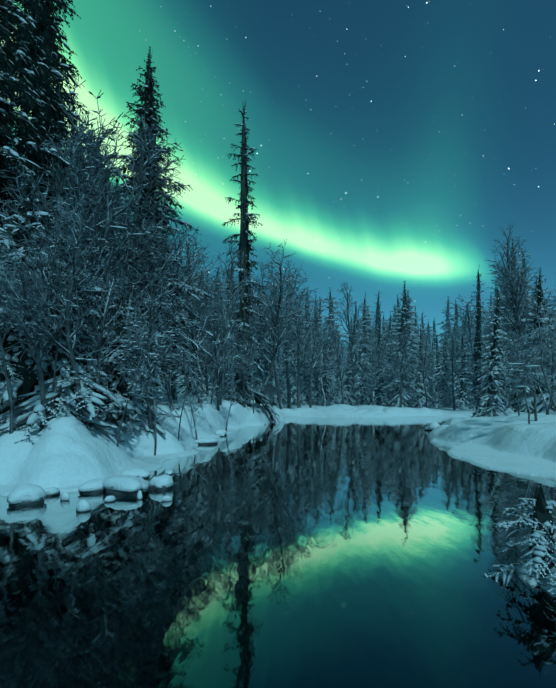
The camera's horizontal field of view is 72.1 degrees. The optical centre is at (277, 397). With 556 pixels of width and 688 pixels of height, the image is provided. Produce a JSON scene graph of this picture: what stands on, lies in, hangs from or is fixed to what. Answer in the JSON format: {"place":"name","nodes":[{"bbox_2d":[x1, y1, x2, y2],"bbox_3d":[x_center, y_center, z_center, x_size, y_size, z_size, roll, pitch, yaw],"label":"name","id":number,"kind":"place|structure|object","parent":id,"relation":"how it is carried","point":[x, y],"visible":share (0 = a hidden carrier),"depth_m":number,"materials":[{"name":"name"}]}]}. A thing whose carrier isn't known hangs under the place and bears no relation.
{"place":"outdoors","nodes":[
{"label":"outdoors","id":0,"kind":"place"},
{"bbox_2d":[0,417,555,687],"bbox_3d":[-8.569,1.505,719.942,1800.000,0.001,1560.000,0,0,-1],"label":"river water","id":1,"kind":"structure","parent":0,"point":[315,552],"depth_m":3.25,"materials":[{"name":"black liquid"}]},
{"bbox_2d":[7,484,46,506],"bbox_3d":[-3.571,1.416,5.450,0.474,0.332,0.415,0,0,-17],"label":"snow capped stone","id":2,"kind":"object","parent":1,"relation":"in","point":[26,495],"visible":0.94,"depth_m":5.33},
{"bbox_2d":[76,499,91,512],"bbox_3d":[-2.574,1.442,5.068,0.183,0.182,0.193,0,0,-43],"label":"snow capped stone","id":3,"kind":"object","parent":1,"relation":"on","point":[83,505],"visible":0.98,"depth_m":5.01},
{"bbox_2d":[102,475,142,495],"bbox_3d":[-2.475,1.432,6.058,0.832,0.378,0.394,0,0,27],"label":"snow capped stone","id":4,"kind":"object","parent":1,"relation":"in","point":[123,485],"visible":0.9,"depth_m":5.88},
{"bbox_2d":[149,474,172,490],"bbox_3d":[-1.911,1.437,6.317,0.382,0.297,0.355,0,0,-43],"label":"snow capped stone","id":5,"kind":"object","parent":1,"relation":"in","point":[161,482],"visible":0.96,"depth_m":6.21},
{"bbox_2d":[484,483,555,586],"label":"spruce sapling","id":6,"kind":"object","parent":1,"relation":"in","point":[540,542],"visible":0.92,"depth_m":3.09,"materials":[{"name":"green plant"}]},
{"bbox_2d":[0,395,555,593],"bbox_3d":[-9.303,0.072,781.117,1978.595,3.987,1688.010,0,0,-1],"label":"snow ground","id":7,"kind":"structure","parent":0,"point":[66,454],"depth_m":9.55,"materials":[{"name":"white snow"}]},
{"bbox_2d":[0,247,41,433],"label":"tree","id":8,"kind":"object","parent":7,"relation":"on","point":[11,424],"visible":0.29,"depth_m":7.12,"materials":[{"name":"grey plant"}]},
{"bbox_2d":[0,163,84,296],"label":"birch","id":9,"kind":"object","parent":7,"relation":"on","point":[49,201],"visible":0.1,"depth_m":8.93,"materials":[{"name":"grey plant"}]},
{"bbox_2d":[0,0,86,381],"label":"spruce","id":10,"kind":"object","parent":7,"relation":"on","point":[10,13],"visible":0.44,"depth_m":9.12,"materials":[{"name":"green plant"}]},
{"bbox_2d":[0,219,91,431],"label":"birch","id":11,"kind":"object","parent":7,"relation":"on","point":[30,323],"visible":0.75,"depth_m":7.09,"materials":[{"name":"grey plant"}]},
{"bbox_2d":[0,167,93,436],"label":"spruce","id":12,"kind":"object","parent":7,"relation":"on","point":[29,384],"visible":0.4,"depth_m":7.95,"materials":[{"name":"green plant"}]},
{"bbox_2d":[0,0,103,367],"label":"conifer tree","id":13,"kind":"object","parent":7,"relation":"on","point":[41,14],"visible":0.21,"depth_m":10.29,"materials":[{"name":"green plant"}]},
{"bbox_2d":[2,126,107,314],"bbox_3d":[-5.303,-3.041,8.878,2.996,7.005,2.635,0,0,8],"label":"birch","id":14,"kind":"object","parent":7,"relation":"on","point":[60,171],"visible":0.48,"depth_m":9.00,"materials":[{"name":"grey plant"}]},
{"bbox_2d":[0,188,120,421],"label":"birch","id":15,"kind":"object","parent":7,"relation":"on","point":[67,305],"visible":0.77,"depth_m":7.39,"materials":[{"name":"grey plant"}]},
{"bbox_2d":[3,76,134,403],"bbox_3d":[-6.231,-4.474,11.252,3.661,10.284,4.335,0,0,-27],"label":"tall birch","id":16,"kind":"object","parent":7,"relation":"on","point":[104,135],"visible":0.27,"depth_m":10.76,"materials":[{"name":"grey plant"}]},
{"bbox_2d":[12,263,137,418],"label":"tree","id":17,"kind":"object","parent":7,"relation":"on","point":[76,358],"visible":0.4,"depth_m":7.67,"materials":[{"name":"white plant"}]},
{"bbox_2d":[13,219,137,443],"bbox_3d":[-4.416,-0.905,8.364,2.517,5.913,2.712,0,0,-29],"label":"spruce","id":18,"kind":"object","parent":7,"relation":"on","point":[64,410],"visible":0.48,"depth_m":7.98,"materials":[{"name":"green plant"}]},
{"bbox_2d":[0,111,156,351],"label":"tall birch","id":19,"kind":"object","parent":7,"relation":"on","point":[110,217],"visible":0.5,"depth_m":9.30,"materials":[{"name":"grey plant"}]},
{"bbox_2d":[78,479,104,493],"bbox_3d":[-2.936,1.442,6.152,0.437,0.248,0.437,0,0,-8],"label":"snow capped stone","id":20,"kind":"object","parent":7,"relation":"on","point":[92,486],"visible":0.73,"depth_m":5.99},
{"bbox_2d":[51,257,153,419],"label":"birch","id":21,"kind":"object","parent":7,"relation":"on","point":[104,326],"visible":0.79,"depth_m":8.64,"materials":[{"name":"grey plant"}]},
{"bbox_2d":[40,327,165,446],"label":"tree","id":22,"kind":"object","parent":7,"relation":"on","point":[128,371],"visible":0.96,"depth_m":7.68,"materials":[{"name":"white plant"}]},
{"bbox_2d":[68,123,176,365],"bbox_3d":[-6.439,-4.415,14.505,6.553,10.159,5.894,-2,3,-27],"label":"birch","id":23,"kind":"object","parent":7,"relation":"on","point":[108,201],"visible":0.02,"depth_m":13.45,"materials":[{"name":"grey plant"}]},
{"bbox_2d":[66,122,181,406],"bbox_3d":[-5.221,-3.770,11.794,3.685,8.608,3.238,0,0,2],"label":"birch","id":24,"kind":"object","parent":7,"relation":"on","point":[135,247],"visible":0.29,"depth_m":11.37,"materials":[{"name":"grey plant"}]},
{"bbox_2d":[86,287,167,442],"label":"spruce","id":25,"kind":"object","parent":7,"relation":"on","point":[117,386],"visible":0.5,"depth_m":9.71,"materials":[{"name":"green plant"}]},
{"bbox_2d":[83,267,175,390],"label":"tree","id":26,"kind":"object","parent":7,"relation":"on","point":[135,326],"visible":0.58,"depth_m":9.21,"materials":[{"name":"white plant"}]},
{"bbox_2d":[121,468,149,476],"bbox_3d":[-2.689,1.456,7.200,0.413,0.246,0.504,0,0,32],"label":"snow capped stone","id":27,"kind":"object","parent":7,"relation":"on","point":[136,472],"visible":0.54,"depth_m":7.05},
{"bbox_2d":[111,341,172,454],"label":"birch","id":28,"kind":"object","parent":7,"relation":"on","point":[157,371],"visible":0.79,"depth_m":9.54,"materials":[{"name":"grey plant"}]},
{"bbox_2d":[83,187,207,345],"bbox_3d":[-4.714,-2.774,11.965,4.402,6.824,3.959,-1,-3,30],"label":"birch","id":29,"kind":"object","parent":7,"relation":"on","point":[132,286],"visible":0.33,"depth_m":11.71,"materials":[{"name":"grey plant"}]},
{"bbox_2d":[108,260,184,432],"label":"birch","id":30,"kind":"object","parent":7,"relation":"on","point":[152,312],"visible":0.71,"depth_m":9.71,"materials":[{"name":"grey plant"}]},
{"bbox_2d":[82,46,212,401],"bbox_3d":[-4.482,-5.949,13.383,4.421,12.684,4.382,0,0,41],"label":"spruce","id":31,"kind":"object","parent":7,"relation":"on","point":[148,99],"visible":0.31,"depth_m":13.32,"materials":[{"name":"green plant"}]},
{"bbox_2d":[84,114,214,313],"bbox_3d":[-4.218,-4.210,12.212,3.402,9.222,4.468,0,0,28],"label":"tall birch","id":32,"kind":"object","parent":7,"relation":"on","point":[140,177],"visible":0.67,"depth_m":11.84,"materials":[{"name":"grey plant"}]},
{"bbox_2d":[109,224,205,405],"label":"birch","id":33,"kind":"object","parent":7,"relation":"on","point":[174,311],"visible":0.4,"depth_m":12.36,"materials":[{"name":"grey plant"}]},
{"bbox_2d":[141,297,199,411],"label":"tree","id":34,"kind":"object","parent":7,"relation":"on","point":[168,393],"visible":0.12,"depth_m":13.37,"materials":[{"name":"grey plant"}]},
{"bbox_2d":[132,342,209,440],"bbox_3d":[-3.226,0.042,10.723,2.684,3.174,2.158,-2,2,-6],"label":"snowy bush","id":35,"kind":"object","parent":7,"relation":"on","point":[186,389],"visible":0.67,"depth_m":10.81,"materials":[{"name":"white snow"}]},
{"bbox_2d":[165,343,221,439],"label":"tree","id":36,"kind":"object","parent":7,"relation":"on","point":[180,370],"visible":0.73,"depth_m":13.03,"materials":[{"name":"grey plant"}]},
{"bbox_2d":[163,225,225,400],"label":"tree","id":37,"kind":"object","parent":7,"relation":"on","point":[174,393],"visible":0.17,"depth_m":14.88,"materials":[{"name":"grey plant"}]},
{"bbox_2d":[176,281,212,396],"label":"spruce","id":38,"kind":"object","parent":7,"relation":"on","point":[182,389],"visible":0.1,"depth_m":35.27,"materials":[{"name":"green plant"}]},
{"bbox_2d":[172,222,234,402],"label":"tree","id":39,"kind":"object","parent":7,"relation":"on","point":[204,326],"visible":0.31,"depth_m":17.03,"materials":[{"name":"grey plant"}]},
{"bbox_2d":[173,272,233,396],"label":"tree","id":40,"kind":"object","parent":7,"relation":"on","point":[200,341],"visible":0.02,"depth_m":26.59,"materials":[{"name":"grey plant"}]},
{"bbox_2d":[170,308,238,403],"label":"tree","id":41,"kind":"object","parent":7,"relation":"on","point":[222,345],"visible":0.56,"depth_m":17.47,"materials":[{"name":"grey plant"}]},
{"bbox_2d":[193,438,217,444],"bbox_3d":[-2.317,1.443,12.295,0.747,0.284,0.423,0,0,-1],"label":"snow capped stone","id":42,"kind":"object","parent":7,"relation":"on","point":[205,441],"visible":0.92,"depth_m":12.14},
{"bbox_2d":[180,244,231,395],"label":"tree","id":43,"kind":"object","parent":7,"relation":"on","point":[192,270],"visible":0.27,"depth_m":20.88,"materials":[{"name":"grey plant"}]},
{"bbox_2d":[180,307,232,394],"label":"birch","id":44,"kind":"object","parent":7,"relation":"on","point":[206,371],"visible":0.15,"depth_m":24.90,"materials":[{"name":"grey plant"}]},
{"bbox_2d":[194,305,238,410],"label":"birch","id":45,"kind":"object","parent":7,"relation":"on","point":[215,347],"visible":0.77,"depth_m":17.88,"materials":[{"name":"grey plant"}]},
{"bbox_2d":[193,237,252,404],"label":"tree","id":46,"kind":"object","parent":7,"relation":"on","point":[229,307],"visible":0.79,"depth_m":18.95,"materials":[{"name":"grey plant"}]},
{"bbox_2d":[214,346,259,431],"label":"tree","id":47,"kind":"object","parent":7,"relation":"on","point":[232,367],"visible":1,"depth_m":16.38,"materials":[{"name":"grey plant"}]},
{"bbox_2d":[209,264,267,359],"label":"tree","id":48,"kind":"object","parent":7,"relation":"on","point":[229,315],"visible":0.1,"depth_m":28.86,"materials":[{"name":"grey plant"}]},
{"bbox_2d":[224,322,265,407],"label":"birch","id":49,"kind":"object","parent":7,"relation":"on","point":[243,367],"visible":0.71,"depth_m":20.52,"materials":[{"name":"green plant"}]},
{"bbox_2d":[233,124,261,406],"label":"conifer tree","id":50,"kind":"object","parent":7,"relation":"on","point":[247,300],"visible":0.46,"depth_m":22.41,"materials":[{"name":"green plant"}]},
{"bbox_2d":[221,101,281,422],"bbox_3d":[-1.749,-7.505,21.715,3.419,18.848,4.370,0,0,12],"label":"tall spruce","id":51,"kind":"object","parent":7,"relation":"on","point":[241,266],"visible":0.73,"depth_m":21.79,"materials":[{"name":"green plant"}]},
{"bbox_2d":[232,344,274,412],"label":"bare tree","id":52,"kind":"object","parent":7,"relation":"on","point":[250,358],"visible":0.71,"depth_m":20.65,"materials":[{"name":"grey plant"}]},
{"bbox_2d":[250,279,286,405],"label":"spruce","id":53,"kind":"object","parent":7,"relation":"on","point":[259,375],"visible":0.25,"depth_m":40.80,"materials":[{"name":"green plant"}]},
{"bbox_2d":[254,363,287,400],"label":"bare tree","id":54,"kind":"object","parent":7,"relation":"on","point":[274,380],"visible":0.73,"depth_m":31.42,"materials":[{"name":"grey plant"}]},
{"bbox_2d":[234,275,313,408],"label":"bare tree","id":55,"kind":"object","parent":7,"relation":"on","point":[262,354],"visible":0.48,"depth_m":30.12,"materials":[{"name":"grey plant"}]},
{"bbox_2d":[251,261,307,404],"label":"bare tree","id":56,"kind":"object","parent":7,"relation":"on","point":[271,389],"visible":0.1,"depth_m":35.76,"materials":[{"name":"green plant"}]},
{"bbox_2d":[225,239,335,398],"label":"birch","id":57,"kind":"object","parent":7,"relation":"on","point":[276,331],"visible":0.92,"depth_m":22.84,"materials":[{"name":"grey plant"}]},
{"bbox_2d":[255,264,317,408],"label":"bare tree","id":58,"kind":"object","parent":7,"relation":"on","point":[288,379],"visible":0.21,"depth_m":33.91,"materials":[{"name":"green plant"}]},
{"bbox_2d":[282,332,296,400],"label":"spruce","id":59,"kind":"object","parent":7,"relation":"on","point":[291,362],"visible":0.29,"depth_m":57.16,"materials":[{"name":"green plant"}]},
{"bbox_2d":[267,291,324,407],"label":"bare tree","id":60,"kind":"object","parent":7,"relation":"on","point":[298,334],"visible":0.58,"depth_m":31.40,"materials":[{"name":"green plant"}]},
{"bbox_2d":[285,288,322,404],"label":"spruce","id":61,"kind":"object","parent":7,"relation":"on","point":[294,396],"visible":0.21,"depth_m":47.80,"materials":[{"name":"green plant"}]},
{"bbox_2d":[294,331,316,405],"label":"spruce","id":62,"kind":"object","parent":7,"relation":"on","point":[304,395],"visible":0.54,"depth_m":39.21,"materials":[{"name":"green plant"}]},
{"bbox_2d":[285,299,332,407],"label":"birch","id":63,"kind":"object","parent":7,"relation":"on","point":[312,363],"visible":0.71,"depth_m":32.86,"materials":[{"name":"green plant"}]},
{"bbox_2d":[300,295,334,404],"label":"spruce","id":64,"kind":"object","parent":7,"relation":"on","point":[318,381],"visible":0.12,"depth_m":44.53,"materials":[{"name":"green plant"}]},
{"bbox_2d":[302,330,332,404],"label":"bare tree","id":65,"kind":"object","parent":7,"relation":"on","point":[317,373],"visible":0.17,"depth_m":39.16,"materials":[{"name":"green plant"}]},
{"bbox_2d":[291,315,354,405],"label":"bare tree","id":66,"kind":"object","parent":7,"relation":"on","point":[321,363],"visible":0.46,"depth_m":35.84,"materials":[{"name":"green plant"}]},
{"bbox_2d":[315,330,340,405],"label":"spruce","id":67,"kind":"object","parent":7,"relation":"on","point":[326,386],"visible":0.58,"depth_m":39.29,"materials":[{"name":"green plant"}]},
{"bbox_2d":[320,287,348,401],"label":"spruce","id":68,"kind":"object","parent":7,"relation":"on","point":[331,309],"visible":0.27,"depth_m":64.89,"materials":[{"name":"green plant"}]},
{"bbox_2d":[331,331,346,402],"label":"spruce","id":69,"kind":"object","parent":7,"relation":"on","point":[337,380],"visible":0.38,"depth_m":59.07,"materials":[{"name":"green plant"}]},
{"bbox_2d":[324,322,358,403],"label":"bare tree","id":70,"kind":"object","parent":7,"relation":"on","point":[338,349],"visible":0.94,"depth_m":35.97,"materials":[{"name":"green plant"}]},
{"bbox_2d":[338,348,358,405],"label":"spruce","id":71,"kind":"object","parent":7,"relation":"on","point":[348,398],"visible":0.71,"depth_m":40.94,"materials":[{"name":"green plant"}]},
{"bbox_2d":[331,282,382,405],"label":"bare tree","id":72,"kind":"object","parent":7,"relation":"on","point":[348,325],"visible":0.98,"depth_m":40.34,"materials":[{"name":"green plant"}]},
{"bbox_2d":[349,292,376,404],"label":"spruce","id":73,"kind":"object","parent":7,"relation":"on","point":[361,392],"visible":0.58,"depth_m":46.03,"materials":[{"name":"green plant"}]},
{"bbox_2d":[351,359,395,404],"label":"bare tree","id":74,"kind":"object","parent":7,"relation":"on","point":[374,376],"visible":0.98,"depth_m":32.69,"materials":[{"name":"grey plant"}]},
{"bbox_2d":[357,305,393,391],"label":"bare tree","id":75,"kind":"object","parent":7,"relation":"on","point":[369,322],"visible":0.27,"depth_m":53.07,"materials":[{"name":"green plant"}]},
{"bbox_2d":[355,323,400,404],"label":"birch","id":76,"kind":"object","parent":7,"relation":"on","point":[377,357],"visible":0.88,"depth_m":37.31,"materials":[{"name":"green plant"}]},
{"bbox_2d":[370,291,387,401],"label":"spruce","id":77,"kind":"object","parent":7,"relation":"on","point":[378,314],"visible":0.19,"depth_m":61.63,"materials":[{"name":"green plant"}]},
{"bbox_2d":[362,315,398,406],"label":"spruce","id":78,"kind":"object","parent":7,"relation":"on","point":[379,394],"visible":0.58,"depth_m":39.63,"materials":[{"name":"green plant"}]},
{"bbox_2d":[381,312,396,402],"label":"spruce","id":79,"kind":"object","parent":7,"relation":"on","point":[390,324],"visible":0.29,"depth_m":54.41,"materials":[{"name":"green plant"}]},
{"bbox_2d":[378,281,422,407],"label":"spruce","id":80,"kind":"object","parent":7,"relation":"on","point":[404,312],"visible":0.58,"depth_m":38.95,"materials":[{"name":"green plant"}]},
{"bbox_2d":[378,321,424,407],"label":"birch","id":81,"kind":"object","parent":7,"relation":"on","point":[401,361],"visible":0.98,"depth_m":35.67,"materials":[{"name":"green plant"}]},
{"bbox_2d":[407,292,423,401],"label":"spruce","id":82,"kind":"object","parent":7,"relation":"on","point":[412,344],"visible":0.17,"depth_m":58.32,"materials":[{"name":"green plant"}]},
{"bbox_2d":[399,332,441,407],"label":"bare tree","id":83,"kind":"object","parent":7,"relation":"on","point":[428,361],"visible":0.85,"depth_m":36.77,"materials":[{"name":"plant"}]},
{"bbox_2d":[409,326,434,407],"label":"spruce","id":84,"kind":"object","parent":7,"relation":"on","point":[420,387],"visible":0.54,"depth_m":40.99,"materials":[{"name":"green plant"}]},
{"bbox_2d":[429,334,442,404],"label":"spruce","id":85,"kind":"object","parent":7,"relation":"on","point":[437,371],"visible":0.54,"depth_m":43.76,"materials":[{"name":"green plant"}]},
{"bbox_2d":[430,333,456,407],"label":"spruce","id":86,"kind":"object","parent":7,"relation":"on","point":[446,400],"visible":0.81,"depth_m":40.64,"materials":[{"name":"green plant"}]},
{"bbox_2d":[435,296,454,362],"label":"spruce","id":87,"kind":"object","parent":7,"relation":"on","point":[448,315],"visible":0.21,"depth_m":85.50,"materials":[{"name":"green plant"}]},
{"bbox_2d":[431,370,460,408],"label":"bare tree","id":88,"kind":"object","parent":7,"relation":"on","point":[436,381],"visible":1,"depth_m":33.24,"materials":[{"name":"grey plant"}]},
{"bbox_2d":[430,320,467,370],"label":"bare tree","id":89,"kind":"object","parent":7,"relation":"on","point":[457,326],"visible":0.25,"depth_m":64.36,"materials":[{"name":"plant"}]},
{"bbox_2d":[437,324,472,409],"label":"bare tree","id":90,"kind":"object","parent":7,"relation":"on","point":[452,354],"visible":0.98,"depth_m":34.69,"materials":[{"name":"plant"}]},
{"bbox_2d":[442,300,471,390],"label":"spruce","id":91,"kind":"object","parent":7,"relation":"on","point":[456,317],"visible":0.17,"depth_m":72.47,"materials":[{"name":"green plant"}]},
{"bbox_2d":[450,323,472,403],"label":"spruce","id":92,"kind":"object","parent":7,"relation":"on","point":[468,384],"visible":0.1,"depth_m":56.68,"materials":[{"name":"green plant"}]},
{"bbox_2d":[450,334,475,409],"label":"spruce","id":93,"kind":"object","parent":7,"relation":"on","point":[461,400],"visible":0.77,"depth_m":37.99,"materials":[{"name":"green plant"}]},
{"bbox_2d":[446,291,492,397],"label":"birch","id":94,"kind":"object","parent":7,"relation":"on","point":[471,344],"visible":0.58,"depth_m":48.90,"materials":[{"name":"plant"}]},
{"bbox_2d":[462,265,488,410],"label":"dark spruce","id":95,"kind":"object","parent":7,"relation":"on","point":[478,351],"visible":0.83,"depth_m":32.09,"materials":[{"name":"green plant"}]},
{"bbox_2d":[471,290,511,416],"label":"spruce","id":96,"kind":"object","parent":7,"relation":"on","point":[492,400],"visible":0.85,"depth_m":16.29,"materials":[{"name":"green plant"}]},
{"bbox_2d":[480,282,511,399],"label":"spruce","id":97,"kind":"object","parent":7,"relation":"on","point":[490,349],"visible":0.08,"depth_m":41.44,"materials":[{"name":"green plant"}]},
{"bbox_2d":[483,285,513,410],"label":"dark spruce","id":98,"kind":"object","parent":7,"relation":"on","point":[497,292],"visible":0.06,"depth_m":32.48,"materials":[{"name":"green plant"}]},
{"bbox_2d":[481,239,529,383],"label":"tree","id":99,"kind":"object","parent":7,"relation":"on","point":[519,262],"visible":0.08,"depth_m":50.55,"materials":[{"name":"green plant"}]},
{"bbox_2d":[469,277,543,405],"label":"tree","id":100,"kind":"object","parent":7,"relation":"on","point":[505,331],"visible":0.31,"depth_m":37.56,"materials":[{"name":"plant"}]},
{"bbox_2d":[473,297,555,410],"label":"tree","id":101,"kind":"object","parent":7,"relation":"on","point":[534,365],"visible":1,"depth_m":10.35,"materials":[{"name":"white plant"}]},
{"bbox_2d":[491,334,539,423],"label":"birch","id":102,"kind":"object","parent":7,"relation":"on","point":[515,380],"visible":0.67,"depth_m":11.65,"materials":[{"name":"grey plant"}]},
{"bbox_2d":[479,320,555,414],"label":"tree","id":103,"kind":"object","parent":7,"relation":"on","point":[539,387],"visible":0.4,"depth_m":14.31,"materials":[{"name":"grey plant"}]},
{"bbox_2d":[484,222,554,411],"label":"tall birch","id":104,"kind":"object","parent":7,"relation":"on","point":[514,307],"visible":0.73,"depth_m":27.84,"materials":[{"name":"grey plant"}]},
{"bbox_2d":[502,347,536,415],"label":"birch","id":105,"kind":"object","parent":7,"relation":"on","point":[508,360],"visible":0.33,"depth_m":16.32,"materials":[{"name":"grey plant"}]},
{"bbox_2d":[500,292,555,414],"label":"snowy spruce","id":106,"kind":"object","parent":7,"relation":"on","point":[540,403],"visible":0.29,"depth_m":19.40,"materials":[{"name":"green plant"}]},
{"bbox_2d":[505,325,555,420],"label":"tree","id":107,"kind":"object","parent":7,"relation":"on","point":[534,394],"visible":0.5,"depth_m":12.53,"materials":[{"name":"grey plant"}]},
{"bbox_2d":[512,317,555,414],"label":"tree","id":108,"kind":"object","parent":7,"relation":"on","point":[552,370],"visible":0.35,"depth_m":14.70,"materials":[{"name":"grey plant"}]},
{"bbox_2d":[525,266,554,393],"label":"spruce","id":109,"kind":"object","parent":7,"relation":"on","point":[541,292],"visible":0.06,"depth_m":27.15,"materials":[{"name":"green plant"}]},
{"bbox_2d":[0,0,555,375],"label":"sky","id":110,"kind":"structure","parent":0,"point":[395,140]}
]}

